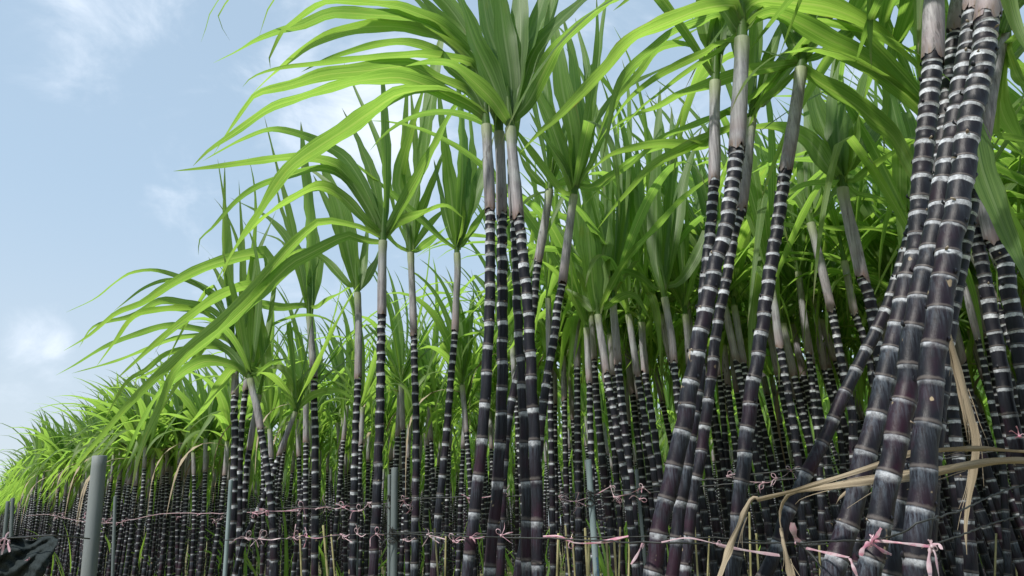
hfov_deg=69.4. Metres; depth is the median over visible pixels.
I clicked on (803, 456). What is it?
sugarcane
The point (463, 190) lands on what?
sugarcane
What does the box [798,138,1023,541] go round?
sugarcane
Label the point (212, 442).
sugarcane
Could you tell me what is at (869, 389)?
sugarcane
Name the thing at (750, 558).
bamboo stick
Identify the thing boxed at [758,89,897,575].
sugarcane
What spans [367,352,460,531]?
sugarcane
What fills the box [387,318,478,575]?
sugarcane
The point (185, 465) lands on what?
sugarcane
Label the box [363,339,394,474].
sugarcane
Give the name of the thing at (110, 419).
sugarcane
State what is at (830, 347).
sugarcane
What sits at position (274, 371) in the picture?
sugarcane
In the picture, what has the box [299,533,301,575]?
bamboo stick
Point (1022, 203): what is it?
sugarcane
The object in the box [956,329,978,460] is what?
sugarcane
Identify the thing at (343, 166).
sugarcane
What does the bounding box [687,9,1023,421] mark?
sugarcane
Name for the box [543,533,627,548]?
plastic tie
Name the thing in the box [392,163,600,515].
sugarcane
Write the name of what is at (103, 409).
sugarcane
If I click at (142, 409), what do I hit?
sugarcane
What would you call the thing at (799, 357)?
sugarcane
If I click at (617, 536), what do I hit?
twine
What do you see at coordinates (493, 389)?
sugarcane
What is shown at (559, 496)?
plastic tie
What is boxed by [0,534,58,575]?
shade cloth
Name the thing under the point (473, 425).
sugarcane
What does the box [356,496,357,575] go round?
post
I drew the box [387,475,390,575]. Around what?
post
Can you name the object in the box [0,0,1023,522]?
sky
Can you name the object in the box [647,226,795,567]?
sugarcane
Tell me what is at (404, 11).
sugarcane
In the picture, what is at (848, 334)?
sugarcane
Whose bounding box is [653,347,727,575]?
sugarcane
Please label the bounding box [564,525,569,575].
bamboo stick
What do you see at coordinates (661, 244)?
sugarcane
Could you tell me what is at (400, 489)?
sugarcane
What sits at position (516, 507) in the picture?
sugarcane
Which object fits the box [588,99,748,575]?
sugarcane
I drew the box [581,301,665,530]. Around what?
sugarcane
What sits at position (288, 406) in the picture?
sugarcane
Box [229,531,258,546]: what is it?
plastic tie
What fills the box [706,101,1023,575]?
sugarcane
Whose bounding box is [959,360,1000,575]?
sugarcane
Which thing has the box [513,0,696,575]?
sugarcane
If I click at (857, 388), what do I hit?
sugarcane
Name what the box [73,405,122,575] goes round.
sugarcane
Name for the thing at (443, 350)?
sugarcane
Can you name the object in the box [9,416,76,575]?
sugarcane
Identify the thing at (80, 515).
sugarcane
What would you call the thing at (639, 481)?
sugarcane
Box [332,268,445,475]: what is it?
sugarcane
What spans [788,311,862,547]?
sugarcane
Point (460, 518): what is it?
sugarcane
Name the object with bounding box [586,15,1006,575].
sugarcane
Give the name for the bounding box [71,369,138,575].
sugarcane
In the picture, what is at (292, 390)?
sugarcane
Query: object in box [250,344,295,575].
sugarcane
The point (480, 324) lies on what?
sugarcane
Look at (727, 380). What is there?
sugarcane
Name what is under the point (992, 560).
sugarcane
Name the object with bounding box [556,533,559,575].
bamboo stick
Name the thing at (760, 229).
sugarcane
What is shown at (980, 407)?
sugarcane
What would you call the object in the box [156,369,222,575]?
sugarcane
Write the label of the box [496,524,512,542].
plastic tie
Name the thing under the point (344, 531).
sugarcane
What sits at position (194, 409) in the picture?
sugarcane
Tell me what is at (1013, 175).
sugarcane
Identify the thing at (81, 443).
sugarcane
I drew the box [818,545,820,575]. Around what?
bamboo stick
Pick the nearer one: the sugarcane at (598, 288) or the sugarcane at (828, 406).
the sugarcane at (598, 288)
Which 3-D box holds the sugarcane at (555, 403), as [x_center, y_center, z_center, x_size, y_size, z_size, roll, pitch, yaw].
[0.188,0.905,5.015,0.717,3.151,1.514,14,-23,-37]
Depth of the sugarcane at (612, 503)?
4.85 m
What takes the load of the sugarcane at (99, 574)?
on the ground
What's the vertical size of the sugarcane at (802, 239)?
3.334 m
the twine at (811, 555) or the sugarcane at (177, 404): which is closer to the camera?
the twine at (811, 555)
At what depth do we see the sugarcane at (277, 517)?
6.28 m
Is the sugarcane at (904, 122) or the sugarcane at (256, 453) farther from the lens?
the sugarcane at (256, 453)
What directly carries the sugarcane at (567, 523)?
on the ground
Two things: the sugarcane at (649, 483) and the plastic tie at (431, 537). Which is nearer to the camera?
the plastic tie at (431, 537)
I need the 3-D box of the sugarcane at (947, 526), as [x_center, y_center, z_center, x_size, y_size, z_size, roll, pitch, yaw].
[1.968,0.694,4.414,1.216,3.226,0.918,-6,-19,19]
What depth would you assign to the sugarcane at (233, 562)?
6.77 m
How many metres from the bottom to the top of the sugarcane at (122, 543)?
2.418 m
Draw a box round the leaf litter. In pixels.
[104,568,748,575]
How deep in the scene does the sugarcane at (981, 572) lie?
4.56 m
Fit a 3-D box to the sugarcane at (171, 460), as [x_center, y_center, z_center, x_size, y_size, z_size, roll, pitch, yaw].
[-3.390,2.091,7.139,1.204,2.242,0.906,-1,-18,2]
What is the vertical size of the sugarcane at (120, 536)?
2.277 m
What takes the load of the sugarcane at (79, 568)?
on the ground
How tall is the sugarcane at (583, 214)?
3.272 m
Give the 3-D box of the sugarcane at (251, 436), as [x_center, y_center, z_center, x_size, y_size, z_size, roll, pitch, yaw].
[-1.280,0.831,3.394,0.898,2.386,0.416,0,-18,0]
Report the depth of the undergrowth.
7.09 m
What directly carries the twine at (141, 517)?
attached to the sugarcane at (103, 409)
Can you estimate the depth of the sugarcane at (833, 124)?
2.63 m
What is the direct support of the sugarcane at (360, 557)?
on the ground
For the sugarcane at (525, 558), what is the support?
on the ground
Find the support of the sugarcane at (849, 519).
on the ground
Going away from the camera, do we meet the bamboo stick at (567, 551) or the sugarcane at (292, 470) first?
the bamboo stick at (567, 551)
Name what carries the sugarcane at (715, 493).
on the ground
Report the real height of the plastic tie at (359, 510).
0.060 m
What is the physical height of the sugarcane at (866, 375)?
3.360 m
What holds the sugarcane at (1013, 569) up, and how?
on the ground
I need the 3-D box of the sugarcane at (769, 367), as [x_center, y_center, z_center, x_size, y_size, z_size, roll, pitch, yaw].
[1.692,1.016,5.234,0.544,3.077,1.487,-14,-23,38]
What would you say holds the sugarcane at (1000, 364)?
on the ground
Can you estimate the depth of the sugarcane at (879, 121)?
2.17 m
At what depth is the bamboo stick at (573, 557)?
2.97 m
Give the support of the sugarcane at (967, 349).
on the ground
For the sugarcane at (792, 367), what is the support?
on the ground
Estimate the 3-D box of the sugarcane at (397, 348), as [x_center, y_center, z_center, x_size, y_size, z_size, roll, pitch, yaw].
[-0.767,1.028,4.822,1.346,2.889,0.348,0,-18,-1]
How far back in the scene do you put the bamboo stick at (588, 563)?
2.68 m
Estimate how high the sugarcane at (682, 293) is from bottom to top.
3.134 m
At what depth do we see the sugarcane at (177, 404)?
6.44 m
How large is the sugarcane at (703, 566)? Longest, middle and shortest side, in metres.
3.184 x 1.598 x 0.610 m
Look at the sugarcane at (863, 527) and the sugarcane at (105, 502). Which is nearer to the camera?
the sugarcane at (863, 527)
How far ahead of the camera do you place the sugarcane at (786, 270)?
3.77 m
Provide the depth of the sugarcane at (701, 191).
3.61 m
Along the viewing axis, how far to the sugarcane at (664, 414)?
4.85 m
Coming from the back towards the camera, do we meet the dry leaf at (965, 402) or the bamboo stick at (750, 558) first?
the bamboo stick at (750, 558)
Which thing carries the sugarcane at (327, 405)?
on the ground
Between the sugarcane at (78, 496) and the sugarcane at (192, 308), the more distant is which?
the sugarcane at (78, 496)
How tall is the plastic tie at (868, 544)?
0.049 m
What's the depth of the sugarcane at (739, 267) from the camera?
3.69 m
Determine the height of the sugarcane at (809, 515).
3.098 m
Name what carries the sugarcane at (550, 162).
on the ground
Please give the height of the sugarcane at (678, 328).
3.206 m
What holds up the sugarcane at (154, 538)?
on the ground
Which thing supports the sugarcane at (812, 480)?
on the ground
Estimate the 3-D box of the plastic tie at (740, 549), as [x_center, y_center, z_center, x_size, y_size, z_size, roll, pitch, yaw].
[0.456,0.567,1.618,0.278,0.042,0.028,5,-18,-15]
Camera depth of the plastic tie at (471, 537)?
1.92 m
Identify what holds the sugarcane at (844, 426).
on the ground
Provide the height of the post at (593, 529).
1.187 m
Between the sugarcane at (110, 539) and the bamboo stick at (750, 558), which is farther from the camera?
the sugarcane at (110, 539)
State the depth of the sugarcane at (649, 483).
4.49 m
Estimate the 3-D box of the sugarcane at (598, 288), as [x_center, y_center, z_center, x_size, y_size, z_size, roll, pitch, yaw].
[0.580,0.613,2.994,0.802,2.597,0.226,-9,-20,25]
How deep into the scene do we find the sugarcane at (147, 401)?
6.27 m
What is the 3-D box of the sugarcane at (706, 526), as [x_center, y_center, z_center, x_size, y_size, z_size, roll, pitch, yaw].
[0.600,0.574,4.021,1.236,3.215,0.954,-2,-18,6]
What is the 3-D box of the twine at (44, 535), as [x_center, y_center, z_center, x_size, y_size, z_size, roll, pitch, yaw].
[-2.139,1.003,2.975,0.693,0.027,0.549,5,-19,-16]
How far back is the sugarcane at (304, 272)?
3.71 m
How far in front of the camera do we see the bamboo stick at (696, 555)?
2.60 m
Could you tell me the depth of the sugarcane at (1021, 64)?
2.72 m
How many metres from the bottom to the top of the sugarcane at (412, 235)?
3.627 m
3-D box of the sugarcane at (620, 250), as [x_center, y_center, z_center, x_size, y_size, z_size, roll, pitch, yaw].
[0.353,0.227,3.091,0.783,3.369,1.482,0,-18,0]
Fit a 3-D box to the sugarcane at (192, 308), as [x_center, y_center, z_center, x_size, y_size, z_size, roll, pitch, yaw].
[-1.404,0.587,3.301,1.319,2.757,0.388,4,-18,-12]
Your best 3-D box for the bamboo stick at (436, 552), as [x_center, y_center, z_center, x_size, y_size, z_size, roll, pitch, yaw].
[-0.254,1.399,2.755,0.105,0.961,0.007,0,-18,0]
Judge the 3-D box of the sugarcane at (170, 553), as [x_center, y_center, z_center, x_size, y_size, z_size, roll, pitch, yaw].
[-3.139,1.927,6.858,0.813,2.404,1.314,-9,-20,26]
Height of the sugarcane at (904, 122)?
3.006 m
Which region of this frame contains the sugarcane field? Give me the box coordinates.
[0,270,1013,575]
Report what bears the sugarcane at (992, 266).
on the ground
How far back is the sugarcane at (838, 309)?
4.29 m
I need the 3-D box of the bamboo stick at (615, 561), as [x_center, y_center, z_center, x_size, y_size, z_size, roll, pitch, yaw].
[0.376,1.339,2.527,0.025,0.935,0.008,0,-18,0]
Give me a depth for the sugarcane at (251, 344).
3.25 m
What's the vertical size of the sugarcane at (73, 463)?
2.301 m
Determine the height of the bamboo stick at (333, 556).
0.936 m
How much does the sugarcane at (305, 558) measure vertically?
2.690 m
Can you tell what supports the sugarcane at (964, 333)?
on the ground
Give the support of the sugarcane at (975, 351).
on the ground
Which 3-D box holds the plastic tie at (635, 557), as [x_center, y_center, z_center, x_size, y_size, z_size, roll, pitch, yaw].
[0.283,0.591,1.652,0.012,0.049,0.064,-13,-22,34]
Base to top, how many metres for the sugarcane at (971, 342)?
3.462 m
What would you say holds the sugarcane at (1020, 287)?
on the ground
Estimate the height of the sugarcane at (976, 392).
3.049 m
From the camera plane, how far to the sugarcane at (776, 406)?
4.76 m
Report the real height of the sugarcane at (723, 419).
3.276 m
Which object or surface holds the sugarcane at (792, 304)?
on the ground
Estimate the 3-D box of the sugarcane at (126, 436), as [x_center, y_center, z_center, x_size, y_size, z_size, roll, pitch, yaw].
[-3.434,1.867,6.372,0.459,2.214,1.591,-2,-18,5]
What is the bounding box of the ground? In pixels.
[104,528,849,575]
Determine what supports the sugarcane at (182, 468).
on the ground
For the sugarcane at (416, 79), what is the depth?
2.35 m
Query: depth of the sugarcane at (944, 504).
4.74 m
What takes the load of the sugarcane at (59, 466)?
on the ground
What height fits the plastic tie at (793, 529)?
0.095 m
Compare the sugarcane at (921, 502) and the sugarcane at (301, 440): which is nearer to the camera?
the sugarcane at (921, 502)
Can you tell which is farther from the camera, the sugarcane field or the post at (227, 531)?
the sugarcane field
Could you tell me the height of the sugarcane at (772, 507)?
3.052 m
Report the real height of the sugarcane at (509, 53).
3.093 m
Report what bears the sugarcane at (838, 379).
on the ground
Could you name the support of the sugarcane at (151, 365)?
on the ground
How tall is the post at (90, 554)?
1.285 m
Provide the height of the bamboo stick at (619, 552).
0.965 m
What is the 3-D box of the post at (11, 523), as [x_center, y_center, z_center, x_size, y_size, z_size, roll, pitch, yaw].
[-4.388,2.459,6.457,0.218,1.207,0.031,0,-18,0]
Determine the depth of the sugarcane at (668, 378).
5.53 m
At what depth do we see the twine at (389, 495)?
2.52 m
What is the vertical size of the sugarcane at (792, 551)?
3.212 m
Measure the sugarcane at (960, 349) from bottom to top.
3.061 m
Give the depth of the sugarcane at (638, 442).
4.53 m
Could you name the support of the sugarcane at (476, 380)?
on the ground
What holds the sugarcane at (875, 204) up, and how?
on the ground
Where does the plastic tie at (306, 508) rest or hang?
attached to the twine at (389, 495)
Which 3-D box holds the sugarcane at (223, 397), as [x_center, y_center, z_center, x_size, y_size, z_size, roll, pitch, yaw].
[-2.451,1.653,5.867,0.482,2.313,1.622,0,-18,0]
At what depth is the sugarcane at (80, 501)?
8.92 m
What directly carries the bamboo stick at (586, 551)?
on the ground
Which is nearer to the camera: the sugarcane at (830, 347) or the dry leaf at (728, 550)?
the dry leaf at (728, 550)
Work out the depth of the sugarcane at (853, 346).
4.73 m
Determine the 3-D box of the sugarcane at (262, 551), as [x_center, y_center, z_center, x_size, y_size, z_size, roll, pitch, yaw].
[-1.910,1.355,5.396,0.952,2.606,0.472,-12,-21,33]
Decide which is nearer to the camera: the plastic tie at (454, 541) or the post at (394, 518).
the plastic tie at (454, 541)
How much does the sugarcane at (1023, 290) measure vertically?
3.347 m
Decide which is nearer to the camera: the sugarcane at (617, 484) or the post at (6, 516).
the sugarcane at (617, 484)
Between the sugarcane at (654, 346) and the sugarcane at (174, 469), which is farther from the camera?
the sugarcane at (174, 469)
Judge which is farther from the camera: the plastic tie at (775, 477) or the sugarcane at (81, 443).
the sugarcane at (81, 443)
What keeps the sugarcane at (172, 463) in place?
on the ground
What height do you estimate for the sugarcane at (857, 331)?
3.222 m
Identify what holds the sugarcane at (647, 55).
on the ground
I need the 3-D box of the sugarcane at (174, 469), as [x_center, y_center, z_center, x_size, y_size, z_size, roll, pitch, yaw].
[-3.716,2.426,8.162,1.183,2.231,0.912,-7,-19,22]
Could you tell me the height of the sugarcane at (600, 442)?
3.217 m
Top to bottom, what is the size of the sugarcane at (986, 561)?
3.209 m
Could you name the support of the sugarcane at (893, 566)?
on the ground
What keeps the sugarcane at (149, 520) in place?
on the ground
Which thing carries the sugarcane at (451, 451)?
on the ground
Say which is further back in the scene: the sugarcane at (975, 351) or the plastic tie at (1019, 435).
the sugarcane at (975, 351)
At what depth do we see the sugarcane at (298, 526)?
5.54 m
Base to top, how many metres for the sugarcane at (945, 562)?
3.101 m
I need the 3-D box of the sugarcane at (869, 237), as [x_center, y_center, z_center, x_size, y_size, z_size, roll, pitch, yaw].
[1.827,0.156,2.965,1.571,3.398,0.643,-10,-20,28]
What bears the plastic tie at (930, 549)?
hanging from the plastic tie at (868, 544)
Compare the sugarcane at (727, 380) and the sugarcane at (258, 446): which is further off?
the sugarcane at (258, 446)
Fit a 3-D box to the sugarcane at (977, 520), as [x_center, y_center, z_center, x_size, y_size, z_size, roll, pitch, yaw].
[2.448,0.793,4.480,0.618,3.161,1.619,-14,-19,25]
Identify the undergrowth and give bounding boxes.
[26,485,982,575]
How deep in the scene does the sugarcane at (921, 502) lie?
1.43 m
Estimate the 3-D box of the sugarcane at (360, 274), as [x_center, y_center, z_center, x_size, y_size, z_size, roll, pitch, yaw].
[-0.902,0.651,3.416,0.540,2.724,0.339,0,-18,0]
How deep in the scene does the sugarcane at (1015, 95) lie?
3.36 m
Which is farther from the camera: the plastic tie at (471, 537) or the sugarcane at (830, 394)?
the sugarcane at (830, 394)
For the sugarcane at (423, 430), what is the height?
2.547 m
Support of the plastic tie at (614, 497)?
attached to the twine at (389, 495)
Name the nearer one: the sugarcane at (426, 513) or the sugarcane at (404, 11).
the sugarcane at (404, 11)
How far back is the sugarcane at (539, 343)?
4.37 m
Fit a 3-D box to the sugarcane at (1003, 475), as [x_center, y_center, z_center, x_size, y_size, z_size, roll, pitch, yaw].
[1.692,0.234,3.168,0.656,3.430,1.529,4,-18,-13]
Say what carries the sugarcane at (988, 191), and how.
on the ground
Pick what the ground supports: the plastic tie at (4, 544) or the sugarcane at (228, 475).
the sugarcane at (228, 475)
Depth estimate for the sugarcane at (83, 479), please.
8.84 m
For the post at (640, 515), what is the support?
on the ground
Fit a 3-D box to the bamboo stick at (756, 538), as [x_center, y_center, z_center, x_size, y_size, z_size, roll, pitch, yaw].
[0.945,1.415,2.775,0.046,0.940,0.008,0,-18,0]
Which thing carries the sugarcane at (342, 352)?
on the ground
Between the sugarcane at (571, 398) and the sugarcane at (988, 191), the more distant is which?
the sugarcane at (571, 398)
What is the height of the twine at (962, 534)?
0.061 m
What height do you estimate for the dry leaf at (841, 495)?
0.061 m
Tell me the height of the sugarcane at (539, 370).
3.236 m
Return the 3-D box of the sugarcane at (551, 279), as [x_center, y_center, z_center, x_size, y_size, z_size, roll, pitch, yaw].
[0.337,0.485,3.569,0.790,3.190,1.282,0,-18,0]
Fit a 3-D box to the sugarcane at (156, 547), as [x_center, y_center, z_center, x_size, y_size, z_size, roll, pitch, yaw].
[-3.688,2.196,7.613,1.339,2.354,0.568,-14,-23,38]
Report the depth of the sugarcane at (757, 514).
4.31 m
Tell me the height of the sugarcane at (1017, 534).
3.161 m
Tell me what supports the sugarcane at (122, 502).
on the ground
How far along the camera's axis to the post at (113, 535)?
3.88 m
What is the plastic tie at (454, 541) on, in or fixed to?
attached to the twine at (397, 538)
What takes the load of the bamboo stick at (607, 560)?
on the ground
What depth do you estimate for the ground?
17.55 m
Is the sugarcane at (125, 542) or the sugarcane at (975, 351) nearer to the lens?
the sugarcane at (975, 351)
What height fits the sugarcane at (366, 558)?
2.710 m
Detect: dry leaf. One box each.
[717,446,1023,575]
[779,457,1023,575]
[836,491,845,503]
[949,335,988,553]
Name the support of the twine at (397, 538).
attached to the post at (394, 518)
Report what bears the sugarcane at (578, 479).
on the ground
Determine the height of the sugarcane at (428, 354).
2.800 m
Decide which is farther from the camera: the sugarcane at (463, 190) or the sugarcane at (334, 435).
the sugarcane at (334, 435)
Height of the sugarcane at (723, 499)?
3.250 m
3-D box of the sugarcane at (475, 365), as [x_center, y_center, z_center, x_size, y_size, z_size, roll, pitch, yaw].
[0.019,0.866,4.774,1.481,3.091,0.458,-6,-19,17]
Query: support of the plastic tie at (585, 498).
attached to the twine at (389, 495)
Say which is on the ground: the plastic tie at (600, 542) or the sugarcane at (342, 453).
the sugarcane at (342, 453)
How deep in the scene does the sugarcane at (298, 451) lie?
5.80 m
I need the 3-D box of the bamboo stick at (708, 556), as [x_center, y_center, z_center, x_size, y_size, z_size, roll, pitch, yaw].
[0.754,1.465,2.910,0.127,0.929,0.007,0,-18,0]
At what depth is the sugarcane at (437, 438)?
6.59 m
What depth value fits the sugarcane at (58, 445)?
8.80 m
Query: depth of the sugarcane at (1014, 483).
3.37 m
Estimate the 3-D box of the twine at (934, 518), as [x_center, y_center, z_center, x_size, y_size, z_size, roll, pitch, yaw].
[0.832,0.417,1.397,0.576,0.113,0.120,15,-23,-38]
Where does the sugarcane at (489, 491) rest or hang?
on the ground
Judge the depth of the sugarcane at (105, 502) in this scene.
8.00 m
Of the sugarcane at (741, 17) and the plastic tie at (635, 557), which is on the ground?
the sugarcane at (741, 17)
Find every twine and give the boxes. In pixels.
[0,534,89,538]
[27,510,298,522]
[224,451,997,513]
[224,525,868,547]
[393,531,828,545]
[565,471,874,499]
[799,544,821,569]
[873,484,1023,540]
[934,514,1023,542]
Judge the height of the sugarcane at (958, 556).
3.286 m
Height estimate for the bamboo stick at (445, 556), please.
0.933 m
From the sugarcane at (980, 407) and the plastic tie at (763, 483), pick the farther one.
the sugarcane at (980, 407)
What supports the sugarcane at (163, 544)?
on the ground
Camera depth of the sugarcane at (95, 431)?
7.79 m
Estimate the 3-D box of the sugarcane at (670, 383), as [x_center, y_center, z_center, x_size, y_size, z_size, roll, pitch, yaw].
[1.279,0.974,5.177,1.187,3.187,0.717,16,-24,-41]
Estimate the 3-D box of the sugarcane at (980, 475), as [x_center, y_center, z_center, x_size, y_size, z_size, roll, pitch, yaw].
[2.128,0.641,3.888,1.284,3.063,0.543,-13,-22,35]
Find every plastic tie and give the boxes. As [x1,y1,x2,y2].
[0,532,9,554]
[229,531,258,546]
[252,530,279,543]
[297,501,323,518]
[297,528,328,547]
[330,533,351,541]
[350,504,367,517]
[422,529,444,546]
[449,533,464,542]
[470,533,484,541]
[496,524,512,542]
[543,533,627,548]
[558,494,574,507]
[574,487,608,511]
[613,488,641,507]
[631,543,644,564]
[661,537,779,556]
[726,471,754,482]
[755,479,775,490]
[771,472,788,484]
[789,522,857,575]
[859,527,928,555]
[921,539,942,575]
[1009,426,1023,437]
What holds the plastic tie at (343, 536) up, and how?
attached to the twine at (397, 538)
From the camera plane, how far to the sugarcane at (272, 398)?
5.00 m
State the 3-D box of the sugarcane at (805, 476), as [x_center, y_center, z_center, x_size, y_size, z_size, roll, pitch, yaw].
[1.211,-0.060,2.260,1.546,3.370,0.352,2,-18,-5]
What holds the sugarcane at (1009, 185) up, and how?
on the ground
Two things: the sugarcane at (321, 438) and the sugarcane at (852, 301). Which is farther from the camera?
the sugarcane at (321, 438)
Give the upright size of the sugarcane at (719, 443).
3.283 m
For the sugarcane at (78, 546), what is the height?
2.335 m
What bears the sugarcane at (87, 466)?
on the ground
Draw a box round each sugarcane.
[6,411,81,575]
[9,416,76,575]
[21,421,113,567]
[35,371,195,575]
[37,408,85,575]
[38,371,141,504]
[40,389,107,549]
[41,398,96,564]
[43,85,465,575]
[44,374,184,575]
[44,394,101,575]
[46,394,99,575]
[48,418,124,482]
[49,409,85,560]
[51,397,114,575]
[55,375,126,575]
[57,202,256,575]
[58,384,130,558]
[58,425,141,575]
[65,440,125,552]
[67,163,351,575]
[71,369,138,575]
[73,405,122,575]
[74,378,158,575]
[76,397,156,551]
[77,398,123,575]
[77,405,141,547]
[83,374,217,575]
[83,382,174,575]
[87,388,127,537]
[88,424,216,575]
[89,352,185,575]
[89,353,211,575]
[101,402,220,561]
[103,372,245,575]
[103,385,229,575]
[106,373,167,575]
[106,440,215,575]
[108,399,216,569]
[112,368,177,575]
[119,358,228,575]
[123,221,287,575]
[124,386,164,575]
[152,391,173,575]
[155,354,256,575]
[155,464,211,517]
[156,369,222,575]
[156,374,289,530]
[162,117,349,575]
[166,352,267,575]
[168,370,224,551]
[171,335,285,479]
[179,253,331,575]
[191,315,347,575]
[193,0,495,575]
[196,433,276,575]
[201,428,326,575]
[202,0,508,575]
[208,377,256,575]
[210,311,299,575]
[211,262,407,575]
[223,377,258,560]
[230,386,335,527]
[232,266,362,575]
[246,329,319,575]
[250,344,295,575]
[260,326,332,575]
[260,378,333,575]
[273,328,334,575]
[273,410,333,525]
[274,287,404,575]
[276,373,340,470]
[277,347,351,575]
[278,278,423,562]
[285,163,377,575]
[294,321,370,575]
[294,411,350,526]
[297,248,484,575]
[297,331,394,575]
[317,314,373,567]
[319,338,375,566]
[320,339,410,458]
[322,359,394,575]
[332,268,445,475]
[344,40,447,575]
[357,53,493,575]
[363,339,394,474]
[364,310,466,575]
[365,363,460,495]
[366,260,477,531]
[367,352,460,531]
[369,302,477,575]
[371,64,634,575]
[378,121,598,575]
[384,415,437,575]
[385,298,508,575]
[387,259,510,575]
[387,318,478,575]
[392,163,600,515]
[393,169,605,575]
[393,332,443,575]
[407,0,609,575]
[410,234,572,408]
[418,124,683,575]
[420,173,665,575]
[420,335,476,534]
[424,364,513,562]
[433,296,507,486]
[438,233,529,575]
[439,292,586,560]
[440,152,692,575]
[441,286,547,439]
[451,308,585,472]
[454,328,512,509]
[469,153,644,575]
[473,234,625,575]
[474,278,625,575]
[491,0,549,575]
[493,149,672,499]
[495,105,663,575]
[495,278,560,575]
[496,29,736,573]
[496,195,681,520]
[502,0,732,575]
[507,49,706,565]
[507,99,747,575]
[507,138,627,575]
[507,199,653,393]
[507,250,674,547]
[508,73,693,575]
[509,289,638,557]
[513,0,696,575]
[520,0,918,575]
[539,197,678,522]
[560,354,675,435]
[566,166,726,575]
[573,332,665,556]
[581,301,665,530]
[585,0,912,575]
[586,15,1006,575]
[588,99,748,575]
[597,121,834,532]
[611,123,841,551]
[615,84,793,575]
[615,93,810,575]
[615,150,784,575]
[622,89,704,415]
[623,168,768,575]
[626,177,771,572]
[631,282,701,575]
[637,291,706,575]
[643,110,884,571]
[644,302,766,567]
[645,165,794,559]
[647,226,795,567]
[649,222,803,575]
[650,18,872,575]
[651,305,853,575]
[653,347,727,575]
[654,326,732,549]
[660,184,871,532]
[662,203,755,487]
[663,132,873,539]
[665,131,863,575]
[673,195,849,575]
[676,317,729,542]
[685,54,910,575]
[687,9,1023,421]
[688,157,864,562]
[689,113,884,520]
[690,179,886,474]
[692,199,863,549]
[695,68,869,505]
[704,264,865,542]
[706,0,944,575]
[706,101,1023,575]
[718,24,1023,575]
[725,305,810,575]
[727,302,823,575]
[730,348,810,574]
[734,301,870,502]
[741,296,865,539]
[744,64,1021,575]
[749,0,1023,575]
[749,118,884,566]
[753,6,913,575]
[754,81,995,575]
[755,87,984,575]
[756,43,913,451]
[757,69,1023,351]
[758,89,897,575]
[759,0,1023,575]
[761,4,1023,318]
[761,203,944,575]
[766,206,866,523]
[766,352,867,473]
[767,102,952,575]
[770,69,1023,575]
[778,166,874,367]
[779,163,955,575]
[785,87,1023,575]
[788,166,965,558]
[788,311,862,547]
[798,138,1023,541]
[799,237,966,365]
[799,336,852,428]
[814,333,952,530]
[817,183,992,521]
[820,180,998,575]
[820,315,863,426]
[823,316,953,536]
[827,352,877,460]
[829,195,1018,575]
[832,71,1023,433]
[833,197,993,575]
[839,85,1023,543]
[845,313,999,575]
[851,335,950,575]
[853,0,975,575]
[855,341,983,575]
[856,247,870,404]
[863,366,945,575]
[864,0,962,575]
[864,365,994,531]
[871,268,1002,364]
[874,86,1023,293]
[888,143,1023,350]
[892,0,1023,513]
[896,45,1023,250]
[913,68,1023,282]
[914,76,1019,310]
[945,380,989,501]
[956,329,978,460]
[958,309,988,396]
[959,325,992,389]
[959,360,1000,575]
[962,288,1022,391]
[970,136,1023,254]
[970,144,1023,366]
[970,357,1023,557]
[972,358,1021,536]
[986,204,1023,311]
[998,161,1022,305]
[1008,190,1023,371]
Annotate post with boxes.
[2,501,9,536]
[9,498,14,536]
[80,455,106,575]
[111,496,116,575]
[223,480,232,575]
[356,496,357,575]
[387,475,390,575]
[390,467,397,575]
[585,459,599,575]
[635,469,645,564]
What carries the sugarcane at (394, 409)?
on the ground
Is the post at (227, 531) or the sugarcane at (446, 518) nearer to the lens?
the post at (227, 531)
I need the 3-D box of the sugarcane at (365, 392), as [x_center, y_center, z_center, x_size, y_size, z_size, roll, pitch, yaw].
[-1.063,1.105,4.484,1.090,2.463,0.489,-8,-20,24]
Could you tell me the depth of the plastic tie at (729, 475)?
2.23 m
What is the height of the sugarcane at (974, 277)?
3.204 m
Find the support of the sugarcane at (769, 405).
on the ground
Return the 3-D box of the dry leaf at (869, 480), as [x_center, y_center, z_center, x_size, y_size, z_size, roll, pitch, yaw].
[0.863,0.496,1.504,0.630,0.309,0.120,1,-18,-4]
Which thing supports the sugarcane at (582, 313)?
on the ground
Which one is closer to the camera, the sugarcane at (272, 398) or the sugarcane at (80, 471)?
the sugarcane at (272, 398)
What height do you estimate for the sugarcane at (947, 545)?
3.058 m
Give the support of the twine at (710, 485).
attached to the twine at (389, 495)
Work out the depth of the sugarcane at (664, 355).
4.81 m
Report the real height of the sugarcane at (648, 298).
3.265 m
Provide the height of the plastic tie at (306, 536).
0.076 m
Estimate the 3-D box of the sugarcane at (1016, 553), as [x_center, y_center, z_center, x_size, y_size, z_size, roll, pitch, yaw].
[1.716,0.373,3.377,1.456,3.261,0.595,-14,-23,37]
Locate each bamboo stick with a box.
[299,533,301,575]
[322,525,328,575]
[331,534,335,575]
[434,528,438,575]
[444,536,446,575]
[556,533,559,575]
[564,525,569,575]
[571,534,575,575]
[584,528,587,575]
[587,538,590,575]
[606,543,609,575]
[613,535,616,575]
[618,527,620,575]
[628,539,629,575]
[694,527,698,575]
[707,536,709,575]
[748,512,751,575]
[755,533,758,571]
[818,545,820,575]
[994,533,996,575]
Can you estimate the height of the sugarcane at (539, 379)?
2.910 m

